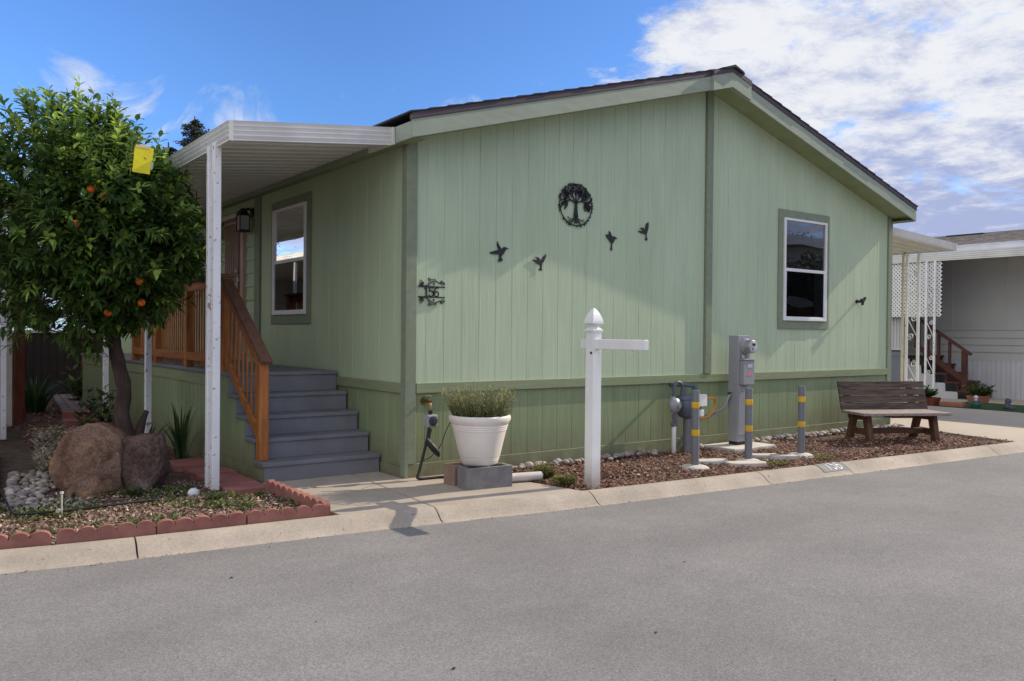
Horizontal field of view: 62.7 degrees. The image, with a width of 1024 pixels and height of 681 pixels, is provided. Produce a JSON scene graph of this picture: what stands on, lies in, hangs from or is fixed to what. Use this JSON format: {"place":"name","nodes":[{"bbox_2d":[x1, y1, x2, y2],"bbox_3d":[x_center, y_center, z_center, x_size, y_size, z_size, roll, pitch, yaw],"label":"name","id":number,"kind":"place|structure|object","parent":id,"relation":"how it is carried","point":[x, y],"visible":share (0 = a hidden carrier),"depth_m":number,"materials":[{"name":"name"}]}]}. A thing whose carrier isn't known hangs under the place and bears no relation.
{"place":"outdoors","nodes":[
{"label":"outdoors","id":0,"kind":"place"},
{"bbox_2d":[263,471,579,514],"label":"walkway","id":1,"kind":"structure","parent":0,"point":[361,492],"depth_m":7.30,"materials":[{"name":"beige concrete"}]},
{"bbox_2d":[444,462,465,485],"bbox_3d":[-0.409,1.219,7.746,0.404,0.185,0.193,0,1,-37],"label":"concrete block","id":2,"kind":"object","parent":1,"relation":"on","point":[450,473],"depth_m":7.62,"materials":[{"name":"concrete"}]},
{"bbox_2d":[457,463,511,490],"bbox_3d":[-0.242,1.220,7.546,0.460,0.190,0.185,0,1,-31],"label":"concrete block","id":3,"kind":"object","parent":1,"relation":"on","point":[497,475],"depth_m":7.46,"materials":[{"name":"concrete"}]},
{"bbox_2d":[449,414,510,466],"bbox_3d":[-0.293,0.897,7.634,0.566,0.448,0.566,0,1,-37],"label":"flower pot","id":4,"kind":"object","parent":3,"relation":"on","point":[479,441],"visible":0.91,"depth_m":7.45,"materials":[{"name":"beige plastic"}]},
{"bbox_2d":[439,381,518,416],"bbox_3d":[-0.271,0.541,7.627,0.742,0.367,0.793,0,1,-37],"label":"potted lavender","id":5,"kind":"object","parent":4,"relation":"on","point":[472,407],"visible":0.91,"depth_m":7.50,"materials":[{"name":"green plant"}]},
{"bbox_2d":[512,471,542,481],"bbox_3d":[0.072,1.270,7.811,0.439,0.084,0.084,0,1,-25],"label":"drain pipe","id":6,"kind":"object","parent":1,"relation":"on","point":[527,476],"visible":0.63,"depth_m":7.81,"materials":[{"name":"white plastic"}]},
{"bbox_2d":[0,395,1004,544],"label":"garden soil","id":7,"kind":"structure","parent":0,"point":[15,453],"depth_m":9.10,"materials":[{"name":"soil"}]},
{"bbox_2d":[0,200,10,439],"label":"neighbour awning","id":8,"kind":"object","parent":7,"relation":"on","point":[3,379],"visible":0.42,"depth_m":10.45,"materials":[{"name":"beige metal"}]},
{"bbox_2d":[6,296,11,425],"bbox_3d":[-7.295,0.286,12.169,0.100,1.950,0.060,0,1,-37],"label":"fence post","id":9,"kind":"object","parent":7,"relation":"on","point":[9,394],"visible":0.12,"depth_m":12.15,"materials":[{"name":"beige paint"}]},
{"bbox_2d":[13,305,24,422],"bbox_3d":[-7.457,0.355,12.722,0.140,1.800,0.140,0,1,-37],"label":"fence post","id":10,"kind":"object","parent":7,"relation":"on","point":[19,391],"visible":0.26,"depth_m":12.67,"materials":[{"name":"red paint"}]},
{"bbox_2d":[0,530,51,549],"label":"garden edging","id":11,"kind":"object","parent":7,"relation":"on","point":[20,539],"visible":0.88,"depth_m":5.32,"materials":[{"name":"red concrete"}]},
{"bbox_2d":[12,374,66,412],"bbox_3d":[-8.003,0.885,13.965,1.360,0.609,1.574,0,1,-37],"label":"grass clump","id":12,"kind":"object","parent":7,"relation":"on","point":[37,400],"visible":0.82,"depth_m":13.89,"materials":[{"name":"green plant"}]},
{"bbox_2d":[0,215,79,330],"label":"street tree","id":13,"kind":"object","parent":7,"relation":"on","point":[49,301],"visible":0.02,"depth_m":21.16,"materials":[{"name":"green plant"}]},
{"bbox_2d":[29,424,74,472],"bbox_3d":[-5.324,1.219,9.868,0.947,0.098,3.969,0,1,-37],"label":"ground cover","id":14,"kind":"object","parent":7,"relation":"on","point":[46,442],"visible":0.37,"depth_m":9.84,"materials":[{"name":"green plant"}]},
{"bbox_2d":[12,331,102,396],"bbox_3d":[-10.144,0.493,17.377,3.328,1.395,0.105,0,1,-37],"label":"plank fence","id":15,"kind":"object","parent":7,"relation":"on","point":[45,358],"visible":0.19,"depth_m":17.67,"materials":[{"name":"brown wood"}]},
{"bbox_2d":[56,491,63,513],"bbox_3d":[-3.363,1.212,6.248,0.052,0.170,0.050,0,1,-24],"label":"drip riser","id":16,"kind":"object","parent":7,"relation":"on","point":[58,510],"visible":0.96,"depth_m":6.26,"materials":[{"name":"white plastic"}]},
{"bbox_2d":[52,394,69,411],"bbox_3d":[-8.111,1.119,15.087,0.114,0.080,3.930,0,1,-31],"label":"path plank","id":17,"kind":"object","parent":7,"relation":"on","point":[60,403],"visible":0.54,"depth_m":14.66,"materials":[{"name":"wood"}]},
{"bbox_2d":[59,394,78,409],"bbox_3d":[-8.011,1.119,15.162,0.114,0.080,3.930,0,1,-31],"label":"path plank","id":18,"kind":"object","parent":7,"relation":"on","point":[70,404],"visible":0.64,"depth_m":14.80,"materials":[{"name":"wood"}]},
{"bbox_2d":[56,362,82,400],"bbox_3d":[-7.922,0.755,15.627,0.924,0.844,1.028,0,1,-37],"label":"leafy shrub","id":19,"kind":"object","parent":7,"relation":"on","point":[77,391],"visible":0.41,"depth_m":15.43,"materials":[{"name":"green plant"}]},
{"bbox_2d":[62,410,90,418],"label":"paver","id":20,"kind":"object","parent":7,"relation":"on","point":[66,414],"visible":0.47,"depth_m":12.85,"materials":[{"name":"red concrete"}]},
{"bbox_2d":[66,394,87,409],"bbox_3d":[-7.910,1.119,15.236,0.114,0.080,3.930,0,1,-31],"label":"path plank","id":21,"kind":"object","parent":7,"relation":"on","point":[74,401],"visible":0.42,"depth_m":15.03,"materials":[{"name":"wood"}]},
{"bbox_2d":[0,489,156,514],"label":"drip line","id":22,"kind":"object","parent":7,"relation":"on","point":[64,510],"visible":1,"depth_m":6.43,"materials":[{"name":"black plastic"}]},
{"bbox_2d":[62,417,97,426],"bbox_3d":[-6.290,1.202,12.237,0.440,0.115,0.350,0,1,-31],"label":"paver","id":23,"kind":"object","parent":7,"relation":"on","point":[66,422],"visible":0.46,"depth_m":12.05,"materials":[{"name":"red concrete"}]},
{"bbox_2d":[49,422,129,497],"bbox_3d":[-3.635,1.191,7.276,0.637,0.981,0.556,0,0,-13],"label":"boulder","id":24,"kind":"object","parent":7,"relation":"on","point":[86,459],"visible":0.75,"depth_m":7.05,"materials":[{"name":"stone"}]},
{"bbox_2d":[70,384,116,425],"bbox_3d":[-5.197,0.884,10.602,0.647,0.721,0.617,0,1,-15],"label":"leafy shrub","id":25,"kind":"object","parent":7,"relation":"on","point":[105,414],"visible":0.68,"depth_m":10.54,"materials":[{"name":"green plant"}]},
{"bbox_2d":[56,520,155,544],"bbox_3d":[-2.680,1.294,5.561,0.589,0.154,0.054,0,-3,-29],"label":"garden edging","id":26,"kind":"object","parent":7,"relation":"on","point":[104,532],"visible":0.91,"depth_m":5.54,"materials":[{"name":"red concrete"}]},
{"bbox_2d":[6,402,220,476],"bbox_3d":[-6.191,1.231,11.724,1.405,0.082,9.836,0,1,-37],"label":"leaf mould","id":27,"kind":"object","parent":7,"relation":"on","point":[52,425],"visible":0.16,"depth_m":12.34,"materials":[{"name":"brown plant"}]},
{"bbox_2d":[0,75,230,435],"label":"orange tree","id":28,"kind":"object","parent":7,"relation":"on","point":[130,274],"visible":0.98,"depth_m":7.27,"materials":[{"name":"green plant"}]},
{"bbox_2d":[132,144,153,173],"bbox_3d":[-3.096,-1.540,7.095,0.138,0.285,0.205,0,0,-3],"label":"insect trap","id":29,"kind":"object","parent":28,"relation":"hanging from","point":[142,159],"visible":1,"depth_m":7.05,"materials":[{"name":"plastic"}]},
{"bbox_2d":[121,484,145,494],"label":"weed tuft","id":30,"kind":"object","parent":7,"relation":"on","point":[131,492],"visible":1,"depth_m":7.05,"materials":[{"name":"green plant"}]},
{"bbox_2d":[121,433,170,492],"bbox_3d":[-3.312,1.167,7.482,0.457,0.707,0.520,0,0,-7],"label":"boulder","id":31,"kind":"object","parent":7,"relation":"on","point":[145,461],"visible":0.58,"depth_m":7.25,"materials":[{"name":"stone"}]},
{"bbox_2d":[0,482,298,537],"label":"weeds","id":32,"kind":"object","parent":7,"relation":"on","point":[167,494],"visible":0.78,"depth_m":6.60,"materials":[{"name":"green plant"}]},
{"bbox_2d":[131,421,173,437],"bbox_3d":[-3.900,1.045,9.008,0.744,0.447,0.654,0,1,-37],"label":"iris clump","id":33,"kind":"object","parent":7,"relation":"on","point":[150,431],"visible":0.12,"depth_m":8.95,"materials":[{"name":"green plant"}]},
{"bbox_2d":[0,479,328,543],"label":"fallen leaves","id":34,"kind":"object","parent":7,"relation":"on","point":[89,515],"visible":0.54,"depth_m":6.47,"materials":[{"name":"plant"}]},
{"bbox_2d":[159,402,203,458],"bbox_3d":[-3.551,0.967,8.980,0.454,0.610,0.486,1,1,37],"label":"iris clump","id":35,"kind":"object","parent":7,"relation":"on","point":[180,435],"visible":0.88,"depth_m":8.97,"materials":[{"name":"green plant"}]},
{"bbox_2d":[170,457,204,467],"bbox_3d":[-3.401,1.287,8.809,0.358,0.056,0.262,0,2,-39],"label":"paver","id":36,"kind":"object","parent":7,"relation":"on","point":[187,460],"visible":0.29,"depth_m":8.80,"materials":[{"name":"red concrete"}]},
{"bbox_2d":[172,461,204,472],"bbox_3d":[-3.235,1.286,8.561,0.366,0.066,0.262,0,-1,-36],"label":"paver","id":37,"kind":"object","parent":7,"relation":"on","point":[177,467],"visible":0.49,"depth_m":8.47,"materials":[{"name":"red concrete"}]},
{"bbox_2d":[188,488,199,496],"bbox_3d":[-2.700,1.286,7.125,0.100,0.070,0.100,0,1,-37],"label":"white stone","id":38,"kind":"object","parent":7,"relation":"on","point":[191,491],"visible":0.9,"depth_m":7.09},
{"bbox_2d":[156,511,245,534],"bbox_3d":[-2.162,1.297,5.863,0.589,0.154,0.054,0,4,-32],"label":"garden edging","id":39,"kind":"object","parent":7,"relation":"on","point":[198,522],"visible":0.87,"depth_m":5.83,"materials":[{"name":"red concrete"}]},
{"bbox_2d":[184,466,222,472],"bbox_3d":[-3.042,1.294,8.330,0.334,0.057,0.262,0,0,-36],"label":"paver","id":40,"kind":"object","parent":7,"relation":"on","point":[186,470],"visible":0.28,"depth_m":8.31,"materials":[{"name":"red concrete"}]},
{"bbox_2d":[189,468,235,479],"bbox_3d":[-2.878,1.288,8.079,0.369,0.075,0.262,0,-1,-38],"label":"paver","id":41,"kind":"object","parent":7,"relation":"on","point":[195,474],"visible":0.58,"depth_m":8.02,"materials":[{"name":"red concrete"}]},
{"bbox_2d":[192,489,233,499],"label":"weed tuft","id":42,"kind":"object","parent":7,"relation":"on","point":[216,495],"visible":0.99,"depth_m":6.92,"materials":[{"name":"green plant"}]},
{"bbox_2d":[199,472,245,482],"bbox_3d":[-2.696,1.296,7.838,0.348,0.068,0.262,0,3,-39],"label":"paver","id":43,"kind":"object","parent":7,"relation":"on","point":[230,475],"visible":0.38,"depth_m":7.82,"materials":[{"name":"red concrete"}]},
{"bbox_2d":[81,273,379,482],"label":"porch steps","id":44,"kind":"structure","parent":7,"relation":"on","point":[251,444],"depth_m":8.57,"materials":[{"name":"grey paint"}]},
{"bbox_2d":[216,477,257,490],"bbox_3d":[-2.518,1.302,7.598,0.365,0.064,0.262,0,1,-37],"label":"paver","id":45,"kind":"object","parent":7,"relation":"on","point":[234,481],"visible":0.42,"depth_m":7.57,"materials":[{"name":"red concrete"}]},
{"bbox_2d":[220,483,264,495],"bbox_3d":[-2.333,1.306,7.362,0.358,0.062,0.262,0,-1,-38],"label":"paver","id":46,"kind":"object","parent":7,"relation":"on","point":[242,489],"visible":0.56,"depth_m":7.29,"materials":[{"name":"red concrete"}]},
{"bbox_2d":[94,120,394,490],"bbox_3d":[-4.591,-0.407,11.259,1.553,3.300,9.605,0,1,-37],"label":"porch awning","id":47,"kind":"object","parent":7,"relation":"on","point":[227,160],"visible":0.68,"depth_m":7.57,"materials":[{"name":"beige metal"}]},
{"bbox_2d":[265,479,297,503],"bbox_3d":[-1.949,1.288,7.103,0.054,0.154,0.589,0,1,-38],"label":"garden edging","id":48,"kind":"object","parent":7,"relation":"on","point":[278,488],"visible":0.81,"depth_m":7.08,"materials":[{"name":"red concrete"}]},
{"bbox_2d":[246,504,327,524],"bbox_3d":[-1.649,1.302,6.176,0.589,0.155,0.054,1,-1,-31],"label":"garden edging","id":49,"kind":"object","parent":7,"relation":"on","point":[282,514],"visible":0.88,"depth_m":6.15,"materials":[{"name":"red concrete"}]},
{"bbox_2d":[293,490,330,515],"bbox_3d":[-1.584,1.298,6.627,0.054,0.154,0.589,-2,2,-37],"label":"garden edging","id":50,"kind":"object","parent":7,"relation":"on","point":[301,497],"visible":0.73,"depth_m":6.61,"materials":[{"name":"red concrete"}]},
{"bbox_2d":[88,64,917,478],"bbox_3d":[-2.296,-1.059,16.872,8.861,4.751,16.705,0,1,-37],"label":"manufactured home","id":51,"kind":"object","parent":7,"relation":"on","point":[770,220],"visible":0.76,"depth_m":9.62,"materials":[{"name":"paint"}]},
{"bbox_2d":[163,227,202,299],"bbox_3d":[-5.636,-1.241,14.178,0.042,1.100,2.650,0,1,-37],"label":"window","id":52,"kind":"structure","parent":51,"relation":"in","point":[200,227],"depth_m":13.15,"materials":[{"name":"paint"}]},
{"bbox_2d":[222,213,246,359],"bbox_3d":[-3.923,-0.755,11.783,0.186,2.040,0.790,0,1,-37],"label":"door","id":53,"kind":"structure","parent":51,"relation":"in","point":[235,252],"depth_m":11.64,"materials":[{"name":"beige paint"}]},
{"bbox_2d":[236,208,253,232],"bbox_3d":[-3.578,-1.616,11.236,0.223,0.330,0.190,0,1,-37],"label":"porch light","id":54,"kind":"object","parent":51,"relation":"attached to","point":[243,216],"visible":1,"depth_m":11.19,"materials":[{"name":"black metal"}]},
{"bbox_2d":[271,191,310,323],"bbox_3d":[-2.711,-0.971,10.232,0.042,1.535,1.220,0,1,-37],"label":"window","id":55,"kind":"structure","parent":51,"relation":"in","point":[291,217],"depth_m":10.17,"materials":[{"name":"paint"}]},
{"bbox_2d":[420,395,431,409],"bbox_3d":[-0.811,0.593,8.022,0.068,0.147,0.156,0,1,-37],"label":"garden tap","id":56,"kind":"object","parent":51,"relation":"attached to","point":[423,400],"visible":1,"depth_m":7.99,"materials":[{"name":"gold metal"}]},
{"bbox_2d":[416,410,443,479],"bbox_3d":[-0.715,0.985,7.952,0.398,0.646,0.170,0,0,-12],"label":"water timer","id":57,"kind":"object","parent":56,"relation":"hanging from","point":[430,419],"visible":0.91,"depth_m":7.92,"materials":[{"name":"black plastic"}]},
{"bbox_2d":[418,278,444,305],"bbox_3d":[-0.772,-0.468,8.103,0.298,0.274,0.010,0,1,-37],"label":"house number sign","id":58,"kind":"object","parent":51,"relation":"attached to","point":[426,286],"visible":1,"depth_m":8.10,"materials":[{"name":"black metal"}]},
{"bbox_2d":[490,241,507,261],"bbox_3d":[-0.126,-0.909,8.576,0.250,0.209,0.004,0,1,-37],"label":"hummingbird","id":59,"kind":"object","parent":51,"relation":"attached to","point":[500,251],"visible":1,"depth_m":8.57,"materials":[{"name":"black metal"}]},
{"bbox_2d":[532,254,545,270],"bbox_3d":[0.290,-0.830,8.886,0.183,0.182,0.004,0,1,-37],"label":"hummingbird","id":60,"kind":"object","parent":51,"relation":"attached to","point":[539,261],"visible":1,"depth_m":8.89,"materials":[{"name":"black metal"}]},
{"bbox_2d":[558,182,592,227],"bbox_3d":[0.702,-1.478,9.177,0.509,0.484,0.013,0,1,-37],"label":"tree wall art","id":61,"kind":"object","parent":51,"relation":"attached to","point":[566,193],"visible":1,"depth_m":9.17,"materials":[{"name":"black metal"}]},
{"bbox_2d":[606,231,617,249],"bbox_3d":[1.127,-1.130,9.503,0.189,0.219,0.004,0,1,-37],"label":"hummingbird","id":62,"kind":"object","parent":51,"relation":"attached to","point":[610,238],"visible":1,"depth_m":9.50,"materials":[{"name":"black metal"}]},
{"bbox_2d":[638,222,648,240],"bbox_3d":[1.532,-1.279,9.800,0.173,0.222,0.004,0,1,-37],"label":"hummingbird","id":63,"kind":"object","parent":51,"relation":"attached to","point":[645,231],"visible":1,"depth_m":9.82,"materials":[{"name":"black metal"}]},
{"bbox_2d":[777,208,829,328],"bbox_3d":[4.066,-0.968,11.666,1.170,1.617,0.042,0,1,-37],"label":"window","id":64,"kind":"structure","parent":51,"relation":"in","point":[803,238],"depth_m":11.66,"materials":[{"name":"paint"}]},
{"bbox_2d":[855,297,865,304],"bbox_3d":[5.162,-0.584,12.443,0.124,0.124,0.115,0,1,-37],"label":"hummingbird","id":65,"kind":"object","parent":51,"relation":"attached to","point":[861,301],"visible":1,"depth_m":12.41,"materials":[{"name":"black metal"}]},
{"bbox_2d":[524,462,533,468],"bbox_3d":[0.168,1.294,8.699,0.112,0.081,0.088,-11,-7,-8],"label":"river stone","id":66,"kind":"object","parent":7,"relation":"on","point":[529,464],"visible":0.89,"depth_m":8.67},
{"bbox_2d":[528,460,559,478],"bbox_3d":[0.312,1.228,8.030,0.310,0.178,0.314,0,1,-37],"label":"shrub","id":67,"kind":"object","parent":7,"relation":"on","point":[548,472],"visible":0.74,"depth_m":8.00,"materials":[{"name":"green plant"}]},
{"bbox_2d":[549,471,579,484],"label":"shrub","id":68,"kind":"object","parent":7,"relation":"on","point":[561,480],"visible":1,"depth_m":7.68,"materials":[{"name":"green plant"}]},
{"bbox_2d":[581,308,647,488],"bbox_3d":[0.897,0.540,7.490,0.128,1.670,0.820,0,1,-37],"label":"sign post","id":69,"kind":"object","parent":7,"relation":"on","point":[593,343],"visible":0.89,"depth_m":7.65,"materials":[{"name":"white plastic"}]},
{"bbox_2d":[668,381,706,454],"bbox_3d":[1.998,0.907,9.954,0.521,0.874,0.389,0,1,-37],"label":"gas meter","id":70,"kind":"object","parent":7,"relation":"on","point":[680,405],"visible":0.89,"depth_m":9.88,"materials":[{"name":"grey paint"}]},
{"bbox_2d":[699,397,715,418],"bbox_3d":[2.366,0.811,10.148,0.074,0.266,0.424,1,1,42],"label":"orange cable","id":71,"kind":"object","parent":70,"relation":"attached to","point":[711,412],"visible":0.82,"depth_m":10.21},
{"bbox_2d":[680,390,708,471],"bbox_3d":[1.919,0.948,8.814,0.331,0.854,0.338,0,1,-37],"label":"bollard","id":72,"kind":"object","parent":7,"relation":"on","point":[695,407],"visible":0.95,"depth_m":8.78,"materials":[{"name":"metal"}]},
{"bbox_2d":[699,458,727,464],"bbox_3d":[2.164,1.327,9.171,0.414,0.052,0.212,0,0,-5],"label":"stepping stone","id":73,"kind":"object","parent":7,"relation":"on","point":[714,461],"visible":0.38,"depth_m":9.11,"materials":[{"name":"concrete"}]},
{"bbox_2d":[703,335,775,453],"bbox_3d":[2.804,0.658,10.441,0.790,1.440,0.567,0,1,-37],"label":"meter pedestal","id":74,"kind":"object","parent":7,"relation":"on","point":[741,370],"visible":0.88,"depth_m":10.36,"materials":[{"name":"metal"}]},
{"bbox_2d":[740,359,755,384],"bbox_3d":[2.906,0.386,10.374,0.222,0.317,0.074,0,1,-37],"label":"breaker door","id":75,"kind":"structure","parent":74,"relation":"in","point":[746,365],"depth_m":10.33,"materials":[{"name":"grey paint"}]},
{"bbox_2d":[725,460,765,467],"bbox_3d":[2.525,1.331,9.035,0.451,0.052,0.200,0,0,-13],"label":"stepping stone","id":76,"kind":"object","parent":7,"relation":"on","point":[759,463],"visible":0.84,"depth_m":8.97,"materials":[{"name":"concrete"}]},
{"bbox_2d":[735,388,757,460],"bbox_3d":[2.615,0.951,9.275,0.338,0.854,0.331,0,1,-21],"label":"bollard","id":77,"kind":"object","parent":7,"relation":"on","point":[748,419],"visible":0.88,"depth_m":9.24,"materials":[{"name":"metal"}]},
{"bbox_2d":[512,426,1012,490],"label":"bark mulch","id":78,"kind":"object","parent":7,"relation":"on","point":[707,451],"visible":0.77,"depth_m":9.57,"materials":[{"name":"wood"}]},
{"bbox_2d":[752,453,776,459],"bbox_3d":[2.885,1.329,9.644,0.347,0.052,0.160,1,0,-1],"label":"stepping stone","id":79,"kind":"object","parent":7,"relation":"on","point":[762,455],"visible":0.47,"depth_m":9.58,"materials":[{"name":"concrete"}]},
{"bbox_2d":[764,458,788,464],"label":"shrub","id":80,"kind":"object","parent":7,"relation":"on","point":[779,463],"visible":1,"depth_m":9.05,"materials":[{"name":"green plant"}]},
{"bbox_2d":[769,454,797,459],"bbox_3d":[3.086,1.331,9.595,0.334,0.052,0.142,0,0,-7],"label":"stepping stone","id":81,"kind":"object","parent":7,"relation":"on","point":[784,456],"visible":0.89,"depth_m":9.54,"materials":[{"name":"concrete"}]},
{"bbox_2d":[789,386,813,458],"bbox_3d":[3.370,0.954,9.776,0.331,0.854,0.338,0,0,-6],"label":"bollard","id":82,"kind":"object","parent":7,"relation":"on","point":[800,452],"visible":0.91,"depth_m":9.74,"materials":[{"name":"metal"}]},
{"bbox_2d":[811,453,838,459],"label":"shrub","id":83,"kind":"object","parent":7,"relation":"on","point":[822,457],"visible":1,"depth_m":9.47,"materials":[{"name":"green plant"}]},
{"bbox_2d":[837,381,951,442],"bbox_3d":[5.171,0.961,11.409,1.340,0.780,0.815,0,0,-9],"label":"wooden bench","id":84,"kind":"object","parent":7,"relation":"on","point":[911,393],"visible":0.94,"depth_m":11.60,"materials":[{"name":"brown wood"}]},
{"bbox_2d":[0,452,1023,680],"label":"road","id":85,"kind":"structure","parent":0,"point":[876,576],"depth_m":4.67,"materials":[{"name":"asphalt"}]},
{"bbox_2d":[5,453,1008,679],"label":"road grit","id":86,"kind":"object","parent":85,"relation":"on","point":[471,519],"visible":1,"depth_m":5.45,"materials":[{"name":"gravel"}]},
{"bbox_2d":[0,0,1023,330],"label":"sky","id":87,"kind":"structure","parent":0,"point":[927,96],"materials":[{"name":"blue"}]},
{"bbox_2d":[903,317,992,398],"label":"neighbour stairs","id":88,"kind":"structure","parent":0,"point":[951,374],"depth_m":19.29,"materials":[{"name":"wood"}]},
{"bbox_2d":[890,406,1023,441],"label":"driveway","id":89,"kind":"structure","parent":0,"point":[994,425],"depth_m":13.55,"materials":[{"name":"concrete"}]},
{"bbox_2d":[893,227,956,402],"bbox_3d":[4.418,-0.273,16.984,2.092,3.100,7.942,0,1,-37],"label":"carport awning","id":90,"kind":"object","parent":89,"relation":"on","point":[907,243],"visible":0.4,"depth_m":14.87,"materials":[{"name":"beige metal"}]},
{"bbox_2d":[891,396,1023,404],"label":"patio","id":91,"kind":"structure","parent":0,"point":[991,400],"depth_m":18.53,"materials":[{"name":"concrete"}]},
{"bbox_2d":[891,317,900,380],"bbox_3d":[8.516,0.388,20.674,0.065,1.890,2.250,0,1,-37],"label":"porch screen","id":92,"kind":"object","parent":91,"relation":"on","point":[896,345],"visible":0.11,"depth_m":19.88,"materials":[{"name":"metal"}]},
{"bbox_2d":[919,397,940,405],"bbox_3d":[8.432,1.237,17.145,0.317,0.170,0.495,0,1,-37],"label":"planter","id":93,"kind":"object","parent":91,"relation":"on","point":[932,401],"visible":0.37,"depth_m":16.95,"materials":[{"name":"ceramic"}]},
{"bbox_2d":[924,385,937,396],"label":"potted plant","id":94,"kind":"object","parent":93,"relation":"on","point":[930,392],"visible":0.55,"depth_m":17.05,"materials":[{"name":"green plant"}]},
{"bbox_2d":[891,229,1023,399],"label":"neighbour home","id":95,"kind":"object","parent":91,"relation":"on","point":[981,319],"visible":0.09,"depth_m":19.53,"materials":[{"name":"white metal"}]},
{"bbox_2d":[893,247,1023,396],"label":"patio awning","id":96,"kind":"object","parent":91,"relation":"on","point":[978,254],"visible":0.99,"depth_m":18.91,"materials":[{"name":"beige metal"}]},
{"bbox_2d":[892,261,942,316],"bbox_3d":[8.731,-1.176,20.156,0.084,1.255,3.185,0,1,-37],"label":"lattice panel","id":97,"kind":"object","parent":96,"relation":"hanging from","point":[897,288],"visible":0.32,"depth_m":19.32,"materials":[{"name":"white plastic"}]},
{"bbox_2d":[934,402,1023,412],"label":"turf","id":98,"kind":"structure","parent":91,"relation":"on","point":[997,407],"depth_m":16.50,"materials":[{"name":"plant"}]},
{"bbox_2d":[939,401,965,406],"bbox_3d":[8.777,1.278,16.748,0.180,0.100,0.450,0,1,-37],"label":"brick","id":99,"kind":"object","parent":98,"relation":"on","point":[953,404],"visible":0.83,"depth_m":16.67,"materials":[{"name":"brick"}]},
{"bbox_2d":[971,395,980,407],"bbox_3d":[9.050,1.196,16.395,0.180,0.255,0.177,0,1,-37],"label":"garden ornament","id":100,"kind":"object","parent":98,"relation":"on","point":[975,403],"visible":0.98,"depth_m":16.34,"materials":[{"name":"teal ceramic"}]},
{"bbox_2d":[966,395,989,403],"bbox_3d":[9.795,1.245,17.658,0.337,0.170,0.337,0,1,-37],"label":"planter","id":101,"kind":"object","parent":98,"relation":"on","point":[981,399],"visible":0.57,"depth_m":17.56,"materials":[{"name":"ceramic"}]},
{"bbox_2d":[961,380,996,395],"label":"potted plant","id":102,"kind":"object","parent":101,"relation":"on","point":[985,391],"visible":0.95,"depth_m":17.59,"materials":[{"name":"green plant"}]},
{"bbox_2d":[1002,398,1015,409],"bbox_3d":[9.550,1.221,16.111,0.197,0.220,0.294,0,0,-8],"label":"garden ornament","id":103,"kind":"object","parent":98,"relation":"on","point":[1008,405],"visible":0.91,"depth_m":16.10,"materials":[{"name":"stone"}]},
{"label":"ground","id":104,"kind":"structure","parent":0,"visible":0},
{"bbox_2d":[161,142,177,156],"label":"conifer","id":105,"kind":"object","parent":104,"relation":"on","point":[172,150],"depth_m":44.73,"materials":[{"name":"green plant"}]},
{"bbox_2d":[171,116,209,154],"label":"conifer","id":106,"kind":"object","parent":104,"relation":"on","point":[194,127],"visible":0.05,"depth_m":45.28,"materials":[{"name":"green plant"}]},
{"bbox_2d":[0,441,1023,573],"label":"curb","id":107,"kind":"structure","parent":104,"relation":"on","point":[14,560],"depth_m":6.50,"materials":[{"name":"concrete"}]},
{"bbox_2d":[814,462,847,471],"bbox_3d":[3.417,1.355,9.019,0.382,0.064,0.156,0,1,-32],"label":"curb number","id":108,"kind":"object","parent":107,"relation":"on","point":[832,466],"visible":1,"depth_m":9.00,"materials":[{"name":"white paint"}]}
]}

